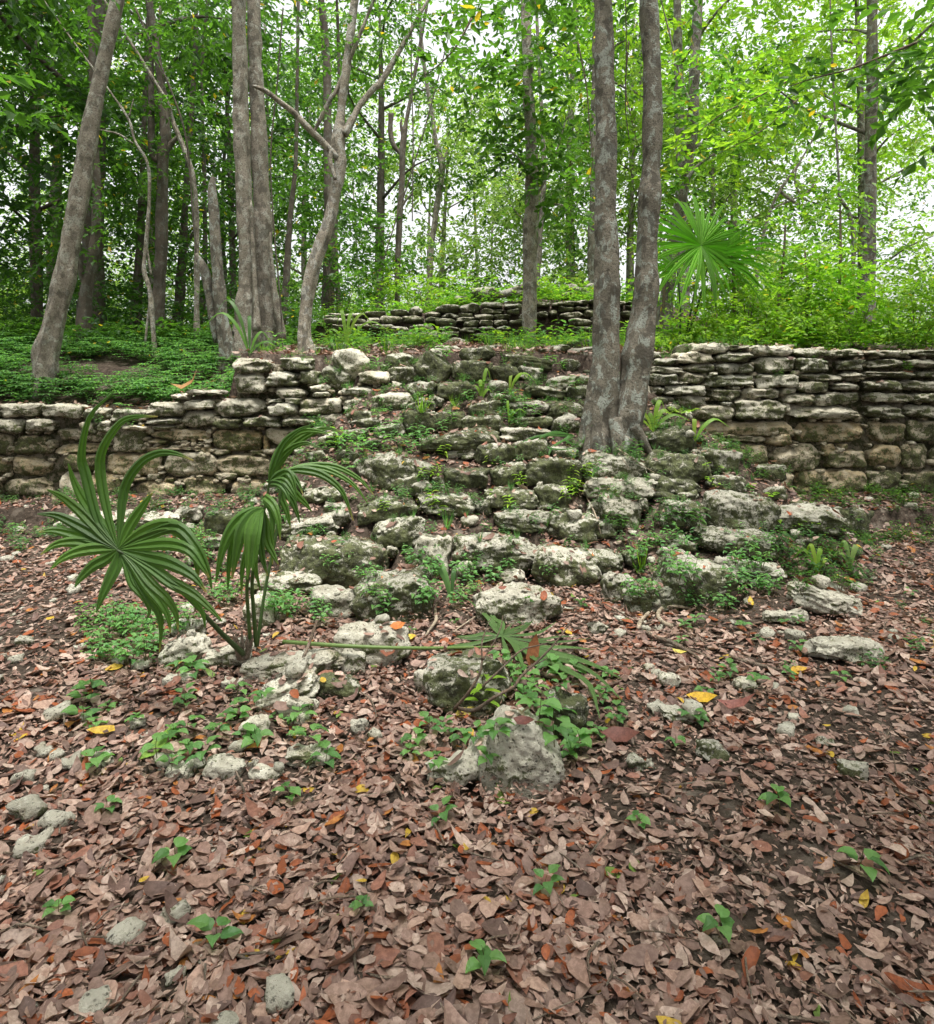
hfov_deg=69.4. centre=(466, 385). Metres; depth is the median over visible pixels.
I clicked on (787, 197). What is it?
tree
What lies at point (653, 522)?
seedling
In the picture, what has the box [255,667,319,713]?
stone
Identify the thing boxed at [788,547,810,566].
seedling
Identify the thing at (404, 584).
stone
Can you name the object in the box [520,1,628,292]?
tree
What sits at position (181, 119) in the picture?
vine
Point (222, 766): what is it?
stone
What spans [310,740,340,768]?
seedling
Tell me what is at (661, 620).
root
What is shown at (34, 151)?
tree
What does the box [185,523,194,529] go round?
stone
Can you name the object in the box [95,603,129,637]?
seedling
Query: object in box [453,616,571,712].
dead twigs
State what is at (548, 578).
seedling
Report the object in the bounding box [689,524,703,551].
seedling
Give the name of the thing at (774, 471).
stone
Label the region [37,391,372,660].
fan palm
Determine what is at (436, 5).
sky
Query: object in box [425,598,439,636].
root
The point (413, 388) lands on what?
stone
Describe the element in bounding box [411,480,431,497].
stone
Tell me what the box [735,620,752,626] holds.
seedling
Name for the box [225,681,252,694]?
seedling
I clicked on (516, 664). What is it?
seedling
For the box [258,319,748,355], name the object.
terrace herbs
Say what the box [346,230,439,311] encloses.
shrub
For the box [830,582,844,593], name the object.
stone
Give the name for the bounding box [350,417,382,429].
stone
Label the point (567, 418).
stone
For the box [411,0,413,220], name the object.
vine
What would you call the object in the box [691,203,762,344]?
sapling
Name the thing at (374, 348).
leaf litter
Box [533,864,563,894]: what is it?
seedling
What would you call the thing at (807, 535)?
seedling
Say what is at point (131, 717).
seedling
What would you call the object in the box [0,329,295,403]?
palmate herbs
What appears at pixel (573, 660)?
seedling
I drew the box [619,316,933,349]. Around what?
terrace herbs
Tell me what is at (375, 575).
seedling
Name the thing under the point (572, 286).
stone
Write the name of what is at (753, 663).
branch
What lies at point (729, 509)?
stone
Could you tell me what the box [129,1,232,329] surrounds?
tree
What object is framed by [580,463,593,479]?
seedling
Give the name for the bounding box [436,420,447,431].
seedling
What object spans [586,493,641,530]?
stone
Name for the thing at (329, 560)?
seedling
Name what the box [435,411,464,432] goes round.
stone
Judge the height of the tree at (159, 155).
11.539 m
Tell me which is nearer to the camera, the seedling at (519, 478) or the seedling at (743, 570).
the seedling at (743, 570)
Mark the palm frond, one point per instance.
(504, 633)
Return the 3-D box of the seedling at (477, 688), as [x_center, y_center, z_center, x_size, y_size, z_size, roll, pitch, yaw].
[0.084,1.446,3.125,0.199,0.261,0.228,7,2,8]
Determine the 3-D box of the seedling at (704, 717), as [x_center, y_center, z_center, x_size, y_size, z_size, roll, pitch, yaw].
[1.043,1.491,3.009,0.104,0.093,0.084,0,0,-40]
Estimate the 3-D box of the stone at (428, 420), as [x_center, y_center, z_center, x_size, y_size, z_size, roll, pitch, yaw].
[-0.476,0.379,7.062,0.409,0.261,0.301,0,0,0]
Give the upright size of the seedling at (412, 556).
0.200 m
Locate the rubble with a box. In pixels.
[0,385,918,1023]
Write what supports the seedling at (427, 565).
on the stone at (404, 584)
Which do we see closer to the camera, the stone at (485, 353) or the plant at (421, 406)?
the plant at (421, 406)
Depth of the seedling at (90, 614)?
4.08 m
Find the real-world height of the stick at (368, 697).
0.020 m
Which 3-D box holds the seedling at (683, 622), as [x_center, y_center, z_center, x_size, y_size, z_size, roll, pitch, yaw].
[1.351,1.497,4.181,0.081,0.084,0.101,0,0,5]
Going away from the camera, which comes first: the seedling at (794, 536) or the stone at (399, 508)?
the seedling at (794, 536)
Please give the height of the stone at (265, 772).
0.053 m
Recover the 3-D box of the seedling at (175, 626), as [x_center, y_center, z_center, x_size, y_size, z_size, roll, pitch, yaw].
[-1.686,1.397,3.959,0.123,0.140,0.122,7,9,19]
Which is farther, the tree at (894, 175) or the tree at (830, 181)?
the tree at (894, 175)
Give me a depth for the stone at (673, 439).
6.67 m
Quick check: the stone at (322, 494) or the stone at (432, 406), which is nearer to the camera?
the stone at (322, 494)
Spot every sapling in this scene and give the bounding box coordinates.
[630,234,695,345]
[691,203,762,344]
[744,203,826,344]
[762,237,842,348]
[800,181,874,343]
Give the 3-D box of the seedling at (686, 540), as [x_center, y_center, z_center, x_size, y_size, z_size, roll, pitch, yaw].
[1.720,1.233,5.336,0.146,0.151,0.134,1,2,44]
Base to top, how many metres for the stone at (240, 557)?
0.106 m
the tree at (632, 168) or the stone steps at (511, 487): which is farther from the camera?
the tree at (632, 168)
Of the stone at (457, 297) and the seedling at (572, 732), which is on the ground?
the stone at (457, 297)
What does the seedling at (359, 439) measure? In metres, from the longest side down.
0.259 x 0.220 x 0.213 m
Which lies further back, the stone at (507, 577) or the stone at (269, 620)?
the stone at (507, 577)
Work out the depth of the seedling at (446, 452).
6.52 m
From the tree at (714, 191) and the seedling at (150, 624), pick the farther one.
the tree at (714, 191)
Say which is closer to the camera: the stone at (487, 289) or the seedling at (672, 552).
the seedling at (672, 552)
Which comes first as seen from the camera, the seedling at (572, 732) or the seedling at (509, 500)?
the seedling at (572, 732)
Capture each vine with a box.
[135,7,196,261]
[270,7,283,346]
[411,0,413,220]
[625,0,629,138]
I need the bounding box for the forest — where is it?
[0,0,933,349]
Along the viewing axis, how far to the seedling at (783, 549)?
5.24 m
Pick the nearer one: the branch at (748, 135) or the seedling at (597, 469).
the seedling at (597, 469)
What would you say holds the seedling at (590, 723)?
on the ground
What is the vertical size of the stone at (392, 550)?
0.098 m
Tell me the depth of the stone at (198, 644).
3.62 m
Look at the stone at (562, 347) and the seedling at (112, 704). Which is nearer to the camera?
the seedling at (112, 704)
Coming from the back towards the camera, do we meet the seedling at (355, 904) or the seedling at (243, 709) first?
the seedling at (243, 709)
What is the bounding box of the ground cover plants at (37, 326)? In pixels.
[0,315,322,349]
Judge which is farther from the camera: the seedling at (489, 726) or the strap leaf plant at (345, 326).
the strap leaf plant at (345, 326)
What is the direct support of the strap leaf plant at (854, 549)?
on the ground
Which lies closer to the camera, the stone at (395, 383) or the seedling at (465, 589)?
the seedling at (465, 589)
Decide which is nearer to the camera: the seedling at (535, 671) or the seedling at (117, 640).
the seedling at (535, 671)
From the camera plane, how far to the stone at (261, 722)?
2.94 m
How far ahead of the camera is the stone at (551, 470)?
6.17 m
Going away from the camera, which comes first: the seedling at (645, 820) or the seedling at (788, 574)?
the seedling at (645, 820)
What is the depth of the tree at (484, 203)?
25.18 m
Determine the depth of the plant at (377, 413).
6.96 m
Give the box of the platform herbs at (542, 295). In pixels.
[314,270,721,323]
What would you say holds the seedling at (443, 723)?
on the ground
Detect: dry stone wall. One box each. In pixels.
[0,357,401,498]
[324,300,631,338]
[648,343,933,493]
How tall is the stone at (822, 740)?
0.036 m
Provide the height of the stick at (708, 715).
0.022 m
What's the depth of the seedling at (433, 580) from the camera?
4.47 m
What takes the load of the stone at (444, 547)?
on the ground
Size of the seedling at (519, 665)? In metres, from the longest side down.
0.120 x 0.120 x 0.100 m
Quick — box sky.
[0,0,933,335]
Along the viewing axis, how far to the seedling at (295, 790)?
2.47 m
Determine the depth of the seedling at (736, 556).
5.06 m
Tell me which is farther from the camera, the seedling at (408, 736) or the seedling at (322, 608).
the seedling at (322, 608)
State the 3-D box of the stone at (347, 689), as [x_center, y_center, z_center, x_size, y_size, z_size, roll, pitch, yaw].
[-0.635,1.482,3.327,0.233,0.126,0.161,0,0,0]
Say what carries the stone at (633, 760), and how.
on the ground
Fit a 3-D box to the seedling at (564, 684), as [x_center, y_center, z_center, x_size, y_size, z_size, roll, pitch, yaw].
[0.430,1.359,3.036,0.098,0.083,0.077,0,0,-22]
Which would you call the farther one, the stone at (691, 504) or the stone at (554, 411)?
the stone at (554, 411)
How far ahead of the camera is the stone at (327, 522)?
5.52 m
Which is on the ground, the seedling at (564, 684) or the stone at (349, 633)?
the stone at (349, 633)
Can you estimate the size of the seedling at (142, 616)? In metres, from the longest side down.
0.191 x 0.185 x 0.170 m
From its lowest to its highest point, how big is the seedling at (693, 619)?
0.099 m
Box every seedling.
[41,895,75,917]
[61,704,100,722]
[65,690,100,705]
[70,679,106,691]
[72,600,96,623]
[74,610,101,636]
[81,745,114,770]
[83,638,111,661]
[84,616,115,645]
[87,716,106,727]
[92,594,118,620]
[93,795,122,812]
[94,640,116,660]
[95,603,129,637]
[98,699,116,710]
[102,641,129,659]
[106,600,121,612]
[107,607,135,631]
[111,614,141,638]
[111,637,145,668]
[112,631,130,648]
[122,618,158,648]
[124,600,144,615]
[124,608,154,631]
[124,712,143,721]
[127,607,144,620]
[134,633,158,660]
[139,726,170,758]
[139,732,176,757]
[140,616,168,651]
[142,619,157,631]
[152,836,191,866]
[156,754,184,770]
[164,723,188,739]
[165,652,192,666]
[171,615,190,634]
[172,694,196,708]
[173,682,197,702]
[175,715,204,729]
[176,654,205,679]
[177,601,207,626]
[177,739,204,755]
[179,659,208,673]
[184,735,220,764]
[187,913,242,947]
[194,526,206,538]
[196,529,218,551]
[203,722,230,732]
[206,545,214,561]
[206,580,222,598]
[210,586,236,606]
[212,574,234,593]
[216,711,236,719]
[222,578,249,602]
[222,705,250,722]
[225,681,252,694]
[229,697,248,706]
[232,722,250,738]
[241,724,273,747]
[248,687,274,711]
[258,593,275,616]
[265,583,293,618]
[269,711,282,720]
[270,588,302,619]
[271,585,286,599]
[272,781,300,800]
[282,588,307,613]
[286,726,305,734]
[287,704,317,725]
[291,723,328,747]
[300,595,316,613]
[308,598,333,625]
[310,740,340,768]
[317,597,331,611]
[320,547,339,573]
[325,432,347,451]
[330,426,348,449]
[335,439,354,454]
[341,432,356,451]
[347,433,366,457]
[348,894,373,910]
[352,562,373,581]
[354,439,373,460]
[357,578,379,603]
[359,428,375,442]
[369,565,382,578]
[371,425,384,442]
[371,595,399,614]
[375,431,391,449]
[375,582,391,601]
[381,417,400,429]
[399,727,427,743]
[400,743,419,756]
[401,433,416,448]
[402,545,421,567]
[405,439,420,458]
[408,423,425,444]
[411,575,438,610]
[413,431,427,448]
[414,426,433,439]
[417,581,435,599]
[418,711,441,733]
[419,546,444,575]
[423,489,439,505]
[423,750,446,775]
[424,578,443,604]
[427,561,447,578]
[429,464,441,481]
[429,795,456,825]
[434,343,448,358]
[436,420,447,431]
[436,444,450,458]
[436,715,452,726]
[439,726,459,735]
[446,583,467,606]
[449,553,467,578]
[449,727,470,746]
[456,577,475,600]
[459,565,479,583]
[460,389,474,399]
[464,720,483,743]
[465,670,506,706]
[465,939,506,975]
[466,556,479,569]
[469,578,483,590]
[477,745,500,766]
[478,718,511,742]
[480,562,504,582]
[482,717,514,739]
[487,648,509,663]
[499,552,516,570]
[502,409,515,421]
[503,495,514,507]
[504,656,523,667]
[506,664,527,674]
[510,666,539,681]
[511,677,526,689]
[512,683,540,699]
[514,471,526,484]
[515,691,562,723]
[516,396,529,415]
[517,694,541,710]
[524,677,548,691]
[532,690,559,717]
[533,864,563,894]
[535,653,562,671]
[535,704,576,734]
[537,718,578,746]
[539,564,557,581]
[547,665,567,675]
[552,675,570,690]
[559,486,571,504]
[560,727,591,754]
[561,747,577,757]
[563,740,588,752]
[567,658,586,677]
[567,727,591,742]
[570,480,584,494]
[574,598,587,606]
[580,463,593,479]
[586,721,602,737]
[589,457,606,476]
[590,485,608,510]
[590,727,607,740]
[594,684,614,692]
[596,689,608,703]
[600,511,614,529]
[601,666,619,677]
[604,699,627,720]
[605,712,625,724]
[612,514,629,532]
[621,573,648,603]
[621,579,644,605]
[622,533,652,563]
[624,441,643,463]
[626,810,650,828]
[627,438,643,451]
[637,528,656,551]
[640,573,663,599]
[646,509,658,528]
[648,416,662,434]
[648,525,668,548]
[648,562,659,575]
[654,507,672,529]
[658,505,680,529]
[658,538,680,561]
[662,522,679,541]
[662,551,692,582]
[665,735,685,745]
[673,635,687,642]
[675,530,692,549]
[676,586,692,603]
[677,708,707,724]
[678,553,701,583]
[678,619,691,627]
[684,580,702,599]
[686,501,710,528]
[686,594,705,608]
[686,613,704,624]
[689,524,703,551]
[694,685,714,692]
[694,707,708,726]
[696,904,734,941]
[710,671,723,680]
[712,584,739,612]
[718,658,737,676]
[721,561,748,590]
[723,541,746,566]
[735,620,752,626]
[737,564,752,583]
[737,578,752,596]
[739,551,763,574]
[740,531,759,550]
[746,672,770,687]
[748,571,765,591]
[749,542,774,568]
[755,571,775,590]
[757,570,783,595]
[758,784,790,807]
[768,523,791,547]
[769,533,787,554]
[776,541,796,560]
[778,556,792,570]
[780,565,791,578]
[782,665,795,678]
[784,529,798,541]
[786,537,804,552]
[786,560,803,578]
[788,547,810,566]
[788,639,807,654]
[789,570,814,595]
[791,615,804,622]
[797,524,816,543]
[802,552,828,574]
[802,561,822,581]
[814,538,836,557]
[819,532,834,547]
[821,564,842,579]
[825,543,845,566]
[826,540,839,553]
[826,562,852,590]
[830,670,851,681]
[837,525,851,539]
[837,846,889,881]
[840,572,860,593]
[841,558,856,573]
[849,543,862,558]
[849,566,861,579]
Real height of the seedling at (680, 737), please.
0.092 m
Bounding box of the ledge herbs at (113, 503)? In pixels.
[0,356,329,553]
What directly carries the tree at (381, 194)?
on the ground
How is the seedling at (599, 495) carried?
on the stone at (631, 509)
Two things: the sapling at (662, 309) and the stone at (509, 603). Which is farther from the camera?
the sapling at (662, 309)
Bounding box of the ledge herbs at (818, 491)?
[712,336,933,543]
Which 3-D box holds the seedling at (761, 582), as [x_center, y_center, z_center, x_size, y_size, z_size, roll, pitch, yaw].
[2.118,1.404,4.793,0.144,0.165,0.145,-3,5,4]
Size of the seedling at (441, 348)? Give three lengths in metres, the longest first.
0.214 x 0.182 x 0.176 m
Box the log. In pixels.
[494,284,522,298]
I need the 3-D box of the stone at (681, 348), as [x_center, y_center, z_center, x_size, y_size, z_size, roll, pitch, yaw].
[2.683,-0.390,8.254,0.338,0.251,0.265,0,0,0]
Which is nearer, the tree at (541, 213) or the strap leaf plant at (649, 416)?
the strap leaf plant at (649, 416)
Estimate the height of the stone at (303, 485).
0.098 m
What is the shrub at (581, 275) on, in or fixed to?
on the ground
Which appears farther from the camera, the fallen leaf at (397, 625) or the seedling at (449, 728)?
the fallen leaf at (397, 625)
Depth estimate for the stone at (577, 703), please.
2.97 m
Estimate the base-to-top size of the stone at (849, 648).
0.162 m
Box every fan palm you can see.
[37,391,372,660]
[630,193,800,343]
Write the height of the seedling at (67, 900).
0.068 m
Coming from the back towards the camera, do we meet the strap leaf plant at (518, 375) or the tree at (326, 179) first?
the tree at (326, 179)
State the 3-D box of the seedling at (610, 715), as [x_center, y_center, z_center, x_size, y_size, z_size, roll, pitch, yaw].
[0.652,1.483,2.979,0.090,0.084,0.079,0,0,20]
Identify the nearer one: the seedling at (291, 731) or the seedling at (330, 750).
the seedling at (330, 750)
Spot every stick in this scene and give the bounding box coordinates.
[299,620,318,662]
[360,691,376,717]
[379,685,438,712]
[453,615,476,631]
[605,604,630,618]
[646,647,666,648]
[684,693,715,723]
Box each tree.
[0,0,145,398]
[0,0,178,205]
[0,0,188,304]
[0,0,201,329]
[0,0,309,348]
[0,3,65,274]
[0,69,71,141]
[1,0,285,305]
[9,0,115,350]
[41,0,227,346]
[44,0,175,354]
[71,15,195,330]
[84,0,377,358]
[103,0,232,342]
[119,0,349,325]
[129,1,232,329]
[152,0,234,324]
[194,177,236,370]
[199,49,406,295]
[228,0,337,345]
[252,0,477,354]
[267,0,498,310]
[269,0,389,315]
[307,0,391,310]
[330,9,455,305]
[351,65,553,306]
[388,5,427,306]
[417,0,616,346]
[418,0,484,311]
[425,51,630,283]
[441,0,716,283]
[447,0,702,458]
[460,145,623,296]
[505,0,840,311]
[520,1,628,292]
[520,62,737,292]
[538,0,744,259]
[543,0,595,299]
[616,9,862,324]
[616,57,831,321]
[626,0,840,341]
[658,154,815,309]
[703,0,933,343]
[727,0,933,342]
[754,5,890,341]
[773,17,933,283]
[795,0,914,342]
[809,0,933,186]
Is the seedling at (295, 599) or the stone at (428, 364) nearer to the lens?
the seedling at (295, 599)
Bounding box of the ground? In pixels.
[0,298,933,1023]
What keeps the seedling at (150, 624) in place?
on the ground
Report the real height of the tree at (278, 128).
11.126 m
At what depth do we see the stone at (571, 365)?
8.12 m
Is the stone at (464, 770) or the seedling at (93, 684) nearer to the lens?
the stone at (464, 770)
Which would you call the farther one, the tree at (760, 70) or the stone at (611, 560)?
the tree at (760, 70)
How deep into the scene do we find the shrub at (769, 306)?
9.22 m
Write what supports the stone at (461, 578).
on the ground
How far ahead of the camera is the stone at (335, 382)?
8.11 m
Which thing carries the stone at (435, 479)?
on the ground
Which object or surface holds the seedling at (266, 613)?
on the stone at (269, 620)
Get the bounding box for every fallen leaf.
[172,370,196,388]
[380,643,397,655]
[390,621,404,628]
[455,706,474,716]
[513,715,533,724]
[526,633,539,664]
[601,726,638,741]
[672,648,686,652]
[686,691,716,701]
[717,693,754,708]
[791,666,806,673]
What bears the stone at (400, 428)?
on the ground
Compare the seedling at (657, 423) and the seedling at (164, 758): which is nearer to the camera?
the seedling at (164, 758)
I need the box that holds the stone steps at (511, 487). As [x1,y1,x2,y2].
[190,334,883,582]
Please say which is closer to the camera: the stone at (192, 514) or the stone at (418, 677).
the stone at (418, 677)
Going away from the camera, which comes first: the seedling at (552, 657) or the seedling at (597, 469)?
the seedling at (552, 657)
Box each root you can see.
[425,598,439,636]
[586,497,600,533]
[637,611,649,629]
[656,605,690,627]
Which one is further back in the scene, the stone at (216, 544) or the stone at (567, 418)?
the stone at (567, 418)
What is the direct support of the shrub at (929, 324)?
on the ground
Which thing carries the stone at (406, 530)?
on the ground
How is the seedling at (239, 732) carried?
on the ground
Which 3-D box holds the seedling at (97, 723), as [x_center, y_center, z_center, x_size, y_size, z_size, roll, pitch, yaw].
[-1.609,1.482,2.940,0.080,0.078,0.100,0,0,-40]
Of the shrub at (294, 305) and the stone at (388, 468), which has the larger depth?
the shrub at (294, 305)
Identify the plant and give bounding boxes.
[114,403,132,416]
[207,299,275,355]
[316,322,334,339]
[325,309,388,345]
[326,426,342,444]
[326,456,366,474]
[371,408,388,422]
[415,391,431,412]
[424,564,455,603]
[441,509,455,528]
[473,368,491,396]
[506,401,523,422]
[508,372,533,393]
[515,431,580,455]
[626,541,647,572]
[643,400,687,431]
[658,407,698,419]
[692,418,728,442]
[794,543,830,571]
[832,540,859,569]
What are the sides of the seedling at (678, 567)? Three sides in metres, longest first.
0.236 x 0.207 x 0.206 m
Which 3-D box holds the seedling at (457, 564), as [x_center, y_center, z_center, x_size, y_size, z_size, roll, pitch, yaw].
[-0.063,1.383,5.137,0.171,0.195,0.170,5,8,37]
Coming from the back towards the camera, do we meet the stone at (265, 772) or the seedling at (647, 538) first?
the seedling at (647, 538)
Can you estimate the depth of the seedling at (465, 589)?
4.62 m
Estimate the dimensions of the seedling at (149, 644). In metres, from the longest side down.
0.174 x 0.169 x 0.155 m
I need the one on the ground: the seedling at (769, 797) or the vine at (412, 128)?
the seedling at (769, 797)
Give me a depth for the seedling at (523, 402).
7.17 m
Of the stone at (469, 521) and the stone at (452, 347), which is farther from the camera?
the stone at (452, 347)
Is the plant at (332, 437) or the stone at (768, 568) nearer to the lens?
the stone at (768, 568)
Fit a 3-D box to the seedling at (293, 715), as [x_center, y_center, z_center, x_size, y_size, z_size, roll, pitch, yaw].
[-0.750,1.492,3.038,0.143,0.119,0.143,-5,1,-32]
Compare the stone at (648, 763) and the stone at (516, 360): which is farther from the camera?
the stone at (516, 360)
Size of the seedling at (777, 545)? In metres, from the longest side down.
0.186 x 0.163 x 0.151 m
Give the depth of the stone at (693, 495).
6.00 m
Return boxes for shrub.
[46,263,142,360]
[66,276,207,342]
[167,244,238,345]
[277,276,337,338]
[296,238,383,313]
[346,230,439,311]
[359,263,474,312]
[416,198,522,300]
[515,263,593,303]
[522,217,587,297]
[622,334,689,354]
[655,274,763,350]
[687,263,819,350]
[695,226,842,343]
[754,285,872,350]
[765,239,913,349]
[845,259,933,350]
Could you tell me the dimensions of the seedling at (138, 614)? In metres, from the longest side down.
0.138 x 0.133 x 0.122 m
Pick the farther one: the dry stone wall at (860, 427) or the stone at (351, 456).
the dry stone wall at (860, 427)
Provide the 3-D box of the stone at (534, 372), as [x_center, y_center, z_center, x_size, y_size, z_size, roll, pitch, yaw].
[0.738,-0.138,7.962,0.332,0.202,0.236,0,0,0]
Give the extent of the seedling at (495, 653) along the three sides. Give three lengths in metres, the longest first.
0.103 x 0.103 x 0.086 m
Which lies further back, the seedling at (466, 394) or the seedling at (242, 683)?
the seedling at (466, 394)
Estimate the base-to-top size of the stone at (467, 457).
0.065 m
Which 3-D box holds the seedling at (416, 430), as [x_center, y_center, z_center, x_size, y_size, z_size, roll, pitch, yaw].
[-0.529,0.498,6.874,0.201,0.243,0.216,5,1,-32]
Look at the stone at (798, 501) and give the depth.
5.96 m
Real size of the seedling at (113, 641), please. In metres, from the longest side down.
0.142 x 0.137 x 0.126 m
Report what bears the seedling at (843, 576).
on the stone at (833, 585)
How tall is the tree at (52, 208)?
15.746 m
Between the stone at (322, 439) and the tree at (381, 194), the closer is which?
the stone at (322, 439)
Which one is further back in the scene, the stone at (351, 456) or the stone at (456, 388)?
the stone at (456, 388)
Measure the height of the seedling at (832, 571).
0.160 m
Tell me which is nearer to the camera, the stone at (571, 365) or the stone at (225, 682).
the stone at (225, 682)
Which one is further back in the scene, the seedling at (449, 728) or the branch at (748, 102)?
the branch at (748, 102)
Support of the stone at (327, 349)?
on the ground
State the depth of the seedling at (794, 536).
5.46 m
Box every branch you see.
[391,0,503,117]
[569,41,617,218]
[615,41,642,159]
[645,631,715,672]
[661,71,787,170]
[704,97,812,177]
[728,654,782,670]
[748,37,933,134]
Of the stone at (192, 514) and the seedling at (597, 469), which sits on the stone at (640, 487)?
the seedling at (597, 469)
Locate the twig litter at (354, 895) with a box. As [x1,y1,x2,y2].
[0,447,933,1023]
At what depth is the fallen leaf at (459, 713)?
3.12 m
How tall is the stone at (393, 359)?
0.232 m
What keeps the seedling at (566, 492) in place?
on the stone at (548, 494)
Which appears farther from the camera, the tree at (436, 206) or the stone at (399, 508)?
the tree at (436, 206)
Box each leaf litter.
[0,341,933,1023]
[217,338,826,389]
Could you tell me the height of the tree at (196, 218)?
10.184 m
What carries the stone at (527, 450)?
on the ground
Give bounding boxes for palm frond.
[282,587,622,717]
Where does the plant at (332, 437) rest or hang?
on the ground
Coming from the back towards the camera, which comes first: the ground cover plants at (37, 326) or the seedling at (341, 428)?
the ground cover plants at (37, 326)
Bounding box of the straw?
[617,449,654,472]
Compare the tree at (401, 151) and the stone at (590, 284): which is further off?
the tree at (401, 151)
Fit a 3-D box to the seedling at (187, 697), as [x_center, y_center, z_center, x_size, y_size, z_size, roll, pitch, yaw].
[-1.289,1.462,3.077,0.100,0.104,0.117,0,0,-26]
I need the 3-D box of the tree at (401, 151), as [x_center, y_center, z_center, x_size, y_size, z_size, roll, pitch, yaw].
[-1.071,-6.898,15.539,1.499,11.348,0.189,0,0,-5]
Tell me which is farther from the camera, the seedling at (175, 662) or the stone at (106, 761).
the seedling at (175, 662)
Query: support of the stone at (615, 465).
on the ground
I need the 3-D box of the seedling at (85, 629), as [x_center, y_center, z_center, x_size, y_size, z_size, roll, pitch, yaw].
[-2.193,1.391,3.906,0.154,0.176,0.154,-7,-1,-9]
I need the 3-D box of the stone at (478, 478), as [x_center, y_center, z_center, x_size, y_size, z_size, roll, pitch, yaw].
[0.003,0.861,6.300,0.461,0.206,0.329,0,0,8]
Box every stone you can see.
[53,509,133,531]
[91,749,113,768]
[114,511,183,530]
[131,659,151,670]
[153,751,177,770]
[158,632,212,670]
[164,759,194,780]
[169,617,206,637]
[174,505,203,523]
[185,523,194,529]
[191,757,206,775]
[202,643,252,669]
[202,753,246,779]
[203,509,236,534]
[203,534,221,548]
[221,676,244,689]
[238,714,270,736]
[239,552,259,561]
[239,647,344,682]
[242,593,279,628]
[248,763,283,782]
[249,571,322,596]
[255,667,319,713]
[262,483,278,493]
[276,694,319,718]
[277,534,389,592]
[281,514,339,539]
[285,743,332,768]
[294,709,309,725]
[296,481,306,490]
[303,486,345,503]
[306,450,325,461]
[309,584,354,617]
[315,672,361,701]
[316,347,329,350]
[318,431,340,446]
[320,365,351,390]
[323,502,346,512]
[323,508,351,526]
[328,342,347,348]
[332,348,369,381]
[333,620,411,667]
[336,449,359,461]
[338,648,365,675]
[342,428,368,441]
[345,410,371,424]
[349,565,434,622]
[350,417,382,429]
[350,718,368,734]
[353,453,383,482]
[357,494,418,525]
[365,439,380,448]
[367,727,382,741]
[370,342,388,347]
[370,451,434,490]
[370,515,425,548]
[371,392,413,410]
[373,423,405,438]
[384,352,414,368]
[386,545,398,557]
[387,366,423,383]
[392,381,401,387]
[396,476,419,496]
[402,410,438,434]
[405,345,422,349]
[406,399,435,411]
[407,381,437,397]
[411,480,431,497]
[412,533,453,577]
[413,350,452,383]
[413,667,426,692]
[418,427,500,453]
[418,492,475,516]
[423,648,510,719]
[425,748,479,788]
[429,348,443,356]
[432,395,443,409]
[432,477,444,487]
[434,345,459,352]
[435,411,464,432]
[437,380,476,400]
[442,466,491,488]
[446,337,464,343]
[447,449,475,457]
[451,359,492,382]
[451,532,535,573]
[453,296,467,303]
[455,561,474,580]
[459,345,495,360]
[460,515,478,527]
[461,415,504,430]
[461,454,474,459]
[466,400,501,415]
[467,704,565,800]
[470,286,496,301]
[472,581,562,627]
[474,499,491,515]
[475,442,516,465]
[484,486,538,508]
[487,380,508,394]
[487,393,516,409]
[489,461,526,485]
[490,364,519,381]
[493,509,549,532]
[496,568,525,583]
[499,427,550,441]
[500,353,554,370]
[509,400,548,416]
[512,438,548,461]
[514,415,553,427]
[515,290,522,296]
[518,365,542,380]
[524,457,581,489]
[525,384,566,399]
[531,543,601,587]
[533,484,570,509]
[538,687,588,737]
[540,344,570,353]
[546,376,575,388]
[547,401,583,419]
[548,512,598,542]
[550,446,579,459]
[551,412,579,433]
[554,508,569,512]
[560,358,580,371]
[561,291,574,299]
[565,284,577,291]
[565,385,586,399]
[566,339,590,347]
[568,346,591,355]
[573,374,588,385]
[575,287,586,294]
[578,443,583,450]
[581,450,646,478]
[582,370,589,375]
[582,475,655,500]
[585,283,593,292]
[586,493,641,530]
[587,621,608,636]
[591,548,623,574]
[595,520,616,540]
[600,571,636,602]
[622,549,646,566]
[622,586,678,614]
[625,752,644,772]
[638,497,648,512]
[640,426,696,453]
[643,663,654,670]
[644,449,711,482]
[644,758,655,771]
[648,475,701,494]
[650,549,739,612]
[652,397,666,404]
[653,351,660,358]
[653,491,677,503]
[657,421,672,428]
[658,499,706,531]
[658,671,680,687]
[658,703,707,723]
[666,404,680,412]
[667,539,695,552]
[672,343,689,353]
[677,489,698,499]
[692,525,784,559]
[695,739,729,764]
[699,447,742,474]
[701,489,781,531]
[705,474,746,492]
[724,556,786,587]
[731,676,757,691]
[754,463,786,481]
[762,608,808,624]
[763,486,787,500]
[775,503,847,536]
[786,581,862,617]
[786,713,800,720]
[789,499,807,503]
[795,539,816,549]
[802,635,884,664]
[814,736,834,746]
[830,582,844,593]
[832,506,874,541]
[836,759,869,782]
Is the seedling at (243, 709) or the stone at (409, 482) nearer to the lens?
the seedling at (243, 709)

